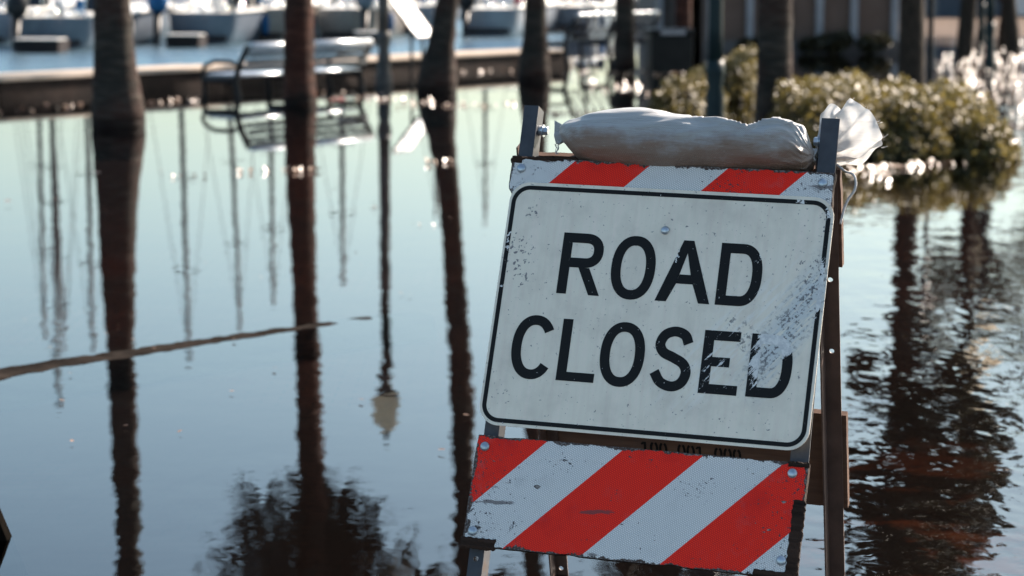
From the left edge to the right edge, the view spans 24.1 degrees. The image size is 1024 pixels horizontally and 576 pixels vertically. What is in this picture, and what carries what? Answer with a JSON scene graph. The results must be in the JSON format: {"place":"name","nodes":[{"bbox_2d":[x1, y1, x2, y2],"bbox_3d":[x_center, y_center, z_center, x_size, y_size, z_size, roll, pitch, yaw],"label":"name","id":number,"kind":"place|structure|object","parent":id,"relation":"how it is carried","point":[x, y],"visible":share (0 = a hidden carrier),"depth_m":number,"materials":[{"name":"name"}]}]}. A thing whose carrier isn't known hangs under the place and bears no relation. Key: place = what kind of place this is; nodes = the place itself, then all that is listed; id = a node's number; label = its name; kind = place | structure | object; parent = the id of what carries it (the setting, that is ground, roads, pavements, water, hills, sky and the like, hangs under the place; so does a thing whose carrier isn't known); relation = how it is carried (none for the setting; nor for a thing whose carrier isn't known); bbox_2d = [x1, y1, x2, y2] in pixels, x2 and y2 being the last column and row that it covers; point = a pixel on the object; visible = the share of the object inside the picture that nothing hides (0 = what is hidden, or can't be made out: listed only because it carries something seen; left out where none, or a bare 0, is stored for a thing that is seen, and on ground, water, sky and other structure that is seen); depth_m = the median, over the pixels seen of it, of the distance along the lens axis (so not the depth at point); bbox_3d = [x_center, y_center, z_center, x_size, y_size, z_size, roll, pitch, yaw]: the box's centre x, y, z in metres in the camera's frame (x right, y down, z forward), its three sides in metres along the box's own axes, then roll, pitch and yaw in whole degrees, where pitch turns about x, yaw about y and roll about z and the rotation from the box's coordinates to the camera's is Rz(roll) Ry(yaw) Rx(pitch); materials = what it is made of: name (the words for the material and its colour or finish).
{"place":"outdoors","nodes":[
{"label":"outdoors","id":0,"kind":"place"},
{"bbox_2d":[0,17,572,72],"bbox_3d":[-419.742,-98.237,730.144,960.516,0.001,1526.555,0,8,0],"label":"bay water","id":1,"kind":"structure","parent":0,"point":[147,54],"depth_m":33.20,"materials":[{"name":"blue liquid"}]},
{"bbox_2d":[0,0,74,45],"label":"motorboat","id":2,"kind":"object","parent":1,"relation":"on","point":[6,28],"visible":0.31,"depth_m":36.04,"materials":[{"name":"white plastic"}]},
{"bbox_2d":[14,38,68,52],"bbox_3d":[-6.526,-3.297,33.288,0.640,0.345,0.540,1,8,7],"label":"floating dock","id":3,"kind":"object","parent":1,"relation":"on","point":[41,45],"visible":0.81,"depth_m":33.06,"materials":[{"name":"white"}]},
{"bbox_2d":[6,0,170,49],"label":"motorboat","id":4,"kind":"object","parent":1,"relation":"on","point":[73,26],"visible":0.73,"depth_m":34.36,"materials":[{"name":"white plastic"}]},
{"bbox_2d":[131,0,209,37],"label":"motorboat","id":5,"kind":"object","parent":1,"relation":"on","point":[187,3],"visible":0.09,"depth_m":40.53,"materials":[{"name":"white plastic"}]},
{"bbox_2d":[164,34,206,47],"bbox_3d":[-4.795,-3.567,35.270,0.520,0.345,0.540,1,8,7],"label":"floating dock","id":6,"kind":"object","parent":1,"relation":"on","point":[186,40],"visible":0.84,"depth_m":35.04,"materials":[{"name":"white"}]},
{"bbox_2d":[148,0,284,44],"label":"motorboat","id":7,"kind":"object","parent":1,"relation":"on","point":[217,22],"visible":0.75,"depth_m":36.33,"materials":[{"name":"white plastic"}]},
{"bbox_2d":[227,0,330,40],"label":"motorboat","id":8,"kind":"object","parent":1,"relation":"on","point":[275,15],"visible":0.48,"depth_m":37.78,"materials":[{"name":"white plastic"}]},
{"bbox_2d":[315,0,411,39],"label":"motorboat","id":9,"kind":"object","parent":1,"relation":"on","point":[342,19],"visible":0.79,"depth_m":38.30,"materials":[{"name":"white plastic"}]},
{"bbox_2d":[354,31,376,43],"bbox_3d":[-2.159,-3.756,36.657,0.440,0.345,0.540,1,8,7],"label":"floating dock","id":10,"kind":"object","parent":1,"relation":"on","point":[365,34],"visible":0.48,"depth_m":36.41,"materials":[{"name":"white"}]},
{"bbox_2d":[403,0,459,33],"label":"motorboat","id":11,"kind":"object","parent":1,"relation":"on","point":[425,8],"visible":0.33,"depth_m":41.71,"materials":[{"name":"white plastic"}]},
{"bbox_2d":[458,0,495,16],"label":"sailboat","id":12,"kind":"object","parent":1,"relation":"on","point":[482,1],"depth_m":54.62,"materials":[{"name":"white plastic"}]},
{"bbox_2d":[458,0,570,36],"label":"motorboat","id":13,"kind":"object","parent":1,"relation":"on","point":[500,18],"visible":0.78,"depth_m":40.28,"materials":[{"name":"white plastic"}]},
{"bbox_2d":[547,0,614,31],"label":"motorboat","id":14,"kind":"object","parent":1,"relation":"on","point":[569,11],"visible":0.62,"depth_m":42.78,"materials":[{"name":"white plastic"}]},
{"bbox_2d":[0,91,1023,575],"bbox_3d":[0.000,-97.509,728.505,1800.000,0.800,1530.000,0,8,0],"label":"water","id":15,"kind":"structure","parent":0,"point":[334,465],"depth_m":7.16,"materials":[{"name":"liquid"}]},
{"bbox_2d":[0,509,27,575],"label":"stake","id":16,"kind":"object","parent":15,"relation":"on","point":[11,563],"visible":1,"depth_m":5.22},
{"bbox_2d":[91,0,145,127],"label":"palm tree","id":17,"kind":"object","parent":15,"relation":"on","point":[117,100],"visible":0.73,"depth_m":18.12,"materials":[{"name":"brown plant"}]},
{"bbox_2d":[0,312,438,411],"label":"kerb","id":18,"kind":"structure","parent":15,"relation":"on","point":[32,383],"depth_m":7.86,"materials":[{"name":"grey concrete"}]},
{"bbox_2d":[0,48,564,99],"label":"seawall","id":19,"kind":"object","parent":15,"relation":"on","point":[37,84],"visible":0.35,"depth_m":23.81,"materials":[{"name":"concrete"}]},
{"bbox_2d":[200,38,374,96],"bbox_3d":[-2.144,-2.017,23.078,0.674,0.744,1.860,6,10,36],"label":"park bench","id":20,"kind":"object","parent":15,"relation":"on","point":[269,72],"visible":0.66,"depth_m":22.87,"materials":[{"name":"black metal"}]},
{"bbox_2d":[283,0,317,104],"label":"palm tree","id":21,"kind":"object","parent":15,"relation":"on","point":[299,84],"visible":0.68,"depth_m":21.02,"materials":[{"name":"brown plant"}]},
{"bbox_2d":[376,0,391,84],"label":"lamp post","id":22,"kind":"object","parent":15,"relation":"on","point":[383,73],"visible":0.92,"depth_m":24.35,"materials":[{"name":"metal"}]},
{"bbox_2d":[390,1,430,77],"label":"information panel","id":23,"kind":"object","parent":15,"relation":"on","point":[413,20],"visible":0.75,"depth_m":26.01,"materials":[{"name":"white metal"}]},
{"bbox_2d":[416,0,457,92],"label":"palm tree","id":24,"kind":"object","parent":15,"relation":"on","point":[437,72],"visible":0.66,"depth_m":23.00,"materials":[{"name":"brown plant"}]},
{"bbox_2d":[518,0,550,81],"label":"palm tree","id":25,"kind":"object","parent":15,"relation":"on","point":[534,62],"visible":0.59,"depth_m":25.09,"materials":[{"name":"brown plant"}]},
{"bbox_2d":[547,11,660,67],"bbox_3d":[1.048,-2.986,29.220,0.660,0.766,1.890,6,10,36],"label":"park bench","id":26,"kind":"object","parent":15,"relation":"on","point":[584,41],"visible":0.63,"depth_m":28.88,"materials":[{"name":"black metal"}]},
{"bbox_2d":[612,0,635,71],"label":"palm tree","id":27,"kind":"object","parent":15,"relation":"on","point":[624,50],"visible":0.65,"depth_m":27.21,"materials":[{"name":"brown plant"}]},
{"bbox_2d":[459,105,849,575],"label":"barricade","id":28,"kind":"object","parent":15,"relation":"on","point":[659,335],"visible":0.98,"depth_m":4.30,"materials":[{"name":"white metal"}]},
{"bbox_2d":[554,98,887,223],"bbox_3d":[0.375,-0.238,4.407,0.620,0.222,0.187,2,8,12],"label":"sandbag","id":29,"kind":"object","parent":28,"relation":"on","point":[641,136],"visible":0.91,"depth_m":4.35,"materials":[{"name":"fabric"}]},
{"bbox_2d":[638,0,674,38],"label":"pavilion","id":30,"kind":"structure","parent":15,"relation":"on","point":[666,8],"depth_m":34.30,"materials":[{"name":"grey paint"}]},
{"bbox_2d":[674,0,691,28],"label":"palm tree","id":31,"kind":"object","parent":15,"relation":"on","point":[683,16],"visible":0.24,"depth_m":30.72,"materials":[{"name":"plant"}]},
{"bbox_2d":[647,62,729,114],"bbox_3d":[1.515,-1.536,20.583,0.694,0.788,1.779,1,8,8],"label":"hedge","id":32,"kind":"object","parent":15,"relation":"on","point":[682,94],"visible":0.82,"depth_m":20.09,"materials":[{"name":"green plant"}]},
{"bbox_2d":[705,0,724,116],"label":"lamp post","id":33,"kind":"object","parent":15,"relation":"on","point":[715,74],"visible":0.53,"depth_m":17.09,"materials":[{"name":"black metal"}]},
{"bbox_2d":[722,41,757,102],"bbox_3d":[2.083,-1.800,22.027,0.597,0.922,1.780,1,8,8],"label":"hedge","id":34,"kind":"object","parent":15,"relation":"on","point":[739,80],"visible":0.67,"depth_m":21.55,"materials":[{"name":"green plant"}]},
{"bbox_2d":[754,0,792,121],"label":"palm tree","id":35,"kind":"object","parent":15,"relation":"on","point":[774,34],"visible":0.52,"depth_m":17.82,"materials":[{"name":"brown plant"}]},
{"bbox_2d":[691,0,899,51],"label":"park building","id":36,"kind":"structure","parent":15,"relation":"on","point":[857,19],"depth_m":33.29,"materials":[{"name":"beige paint"}]},
{"bbox_2d":[763,68,975,158],"bbox_3d":[2.532,-1.166,17.408,1.424,0.913,4.458,0,8,0],"label":"hedge","id":37,"kind":"object","parent":15,"relation":"on","point":[809,100],"visible":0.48,"depth_m":16.64,"materials":[{"name":"green plant"}]},
{"bbox_2d":[897,0,924,89],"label":"leafy tree","id":38,"kind":"object","parent":15,"relation":"on","point":[911,57],"visible":0.56,"depth_m":23.24,"materials":[{"name":"brown plant"}]},
{"bbox_2d":[927,0,933,84],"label":"sign post","id":39,"kind":"object","parent":15,"relation":"on","point":[930,41],"depth_m":24.36,"materials":[{"name":"black metal"}]},
{"bbox_2d":[882,75,1022,169],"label":"hedge","id":40,"kind":"object","parent":15,"relation":"on","point":[983,133],"visible":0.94,"depth_m":15.40,"materials":[{"name":"green plant"}]},
{"bbox_2d":[955,0,976,59],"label":"leafy tree","id":41,"kind":"object","parent":15,"relation":"on","point":[965,32],"visible":0.52,"depth_m":30.75,"materials":[{"name":"brown wood"}]},
{"bbox_2d":[976,0,985,41],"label":"lamp post","id":42,"kind":"object","parent":15,"relation":"on","point":[981,36],"visible":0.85,"depth_m":37.74,"materials":[{"name":"metal"}]},
{"bbox_2d":[983,0,994,69],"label":"lamp post","id":43,"kind":"object","parent":15,"relation":"on","point":[989,62],"visible":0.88,"depth_m":27.92,"materials":[{"name":"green metal"}]},
{"bbox_2d":[997,0,1004,45],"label":"leafy tree","id":44,"kind":"object","parent":15,"relation":"on","point":[1000,41],"visible":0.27,"depth_m":35.77,"materials":[{"name":"plant"}]},
{"bbox_2d":[1001,0,1020,53],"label":"leafy tree","id":45,"kind":"object","parent":15,"relation":"on","point":[1009,13],"visible":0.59,"depth_m":32.74,"materials":[{"name":"brown plant"}]},
{"bbox_2d":[0,18,1023,266],"bbox_3d":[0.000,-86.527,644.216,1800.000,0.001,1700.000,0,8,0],"label":"flood water","id":46,"kind":"structure","parent":0,"point":[362,154],"depth_m":15.11,"materials":[{"name":"teal liquid"}]},
{"bbox_2d":[644,28,694,73],"bbox_3d":[1.774,-2.533,27.103,0.500,0.800,0.436,-1,8,-9],"label":"litter bin","id":47,"kind":"object","parent":46,"relation":"in","point":[668,50],"visible":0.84,"depth_m":26.89,"materials":[{"name":"black plastic"}]},
{"bbox_2d":[734,34,757,51],"bbox_3d":[3.270,-3.294,32.746,0.477,0.349,0.324,0,8,0],"label":"shrub","id":48,"kind":"object","parent":46,"relation":"on","point":[743,42],"visible":0.45,"depth_m":32.67,"materials":[{"name":"green plant"}]},
{"bbox_2d":[795,32,830,53],"bbox_3d":[4.123,-3.314,32.762,0.514,0.383,0.370,0,8,0],"label":"shrub","id":49,"kind":"object","parent":46,"relation":"on","point":[809,45],"visible":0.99,"depth_m":32.67,"materials":[{"name":"green plant"}]},
{"bbox_2d":[819,28,854,53],"bbox_3d":[4.411,-3.341,32.737,0.575,0.444,0.452,0,8,0],"label":"shrub","id":50,"kind":"object","parent":46,"relation":"on","point":[842,39],"visible":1,"depth_m":32.65,"materials":[{"name":"green plant"}]},
{"bbox_2d":[854,32,893,53],"bbox_3d":[4.949,-3.314,32.752,0.557,0.387,0.407,0,8,0],"label":"shrub","id":51,"kind":"object","parent":46,"relation":"on","point":[869,43],"visible":1,"depth_m":32.66,"materials":[{"name":"green plant"}]},
{"bbox_2d":[899,16,1023,35],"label":"bank","id":52,"kind":"structure","parent":0,"point":[946,26],"depth_m":44.89,"materials":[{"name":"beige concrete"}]},
{"bbox_2d":[635,0,637,17],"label":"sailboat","id":53,"kind":"object","parent":52,"relation":"on","point":[636,5],"visible":0.01,"depth_m":53.63,"materials":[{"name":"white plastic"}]},
{"bbox_2d":[925,0,1023,17],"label":"cottage","id":54,"kind":"structure","parent":52,"relation":"on","point":[946,8],"depth_m":51.66,"materials":[{"name":"blue"}]},
{"bbox_2d":[1016,0,1023,14],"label":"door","id":55,"kind":"structure","parent":54,"relation":"in","point":[1019,3],"depth_m":51.61,"materials":[{"name":"grey"}]}
]}

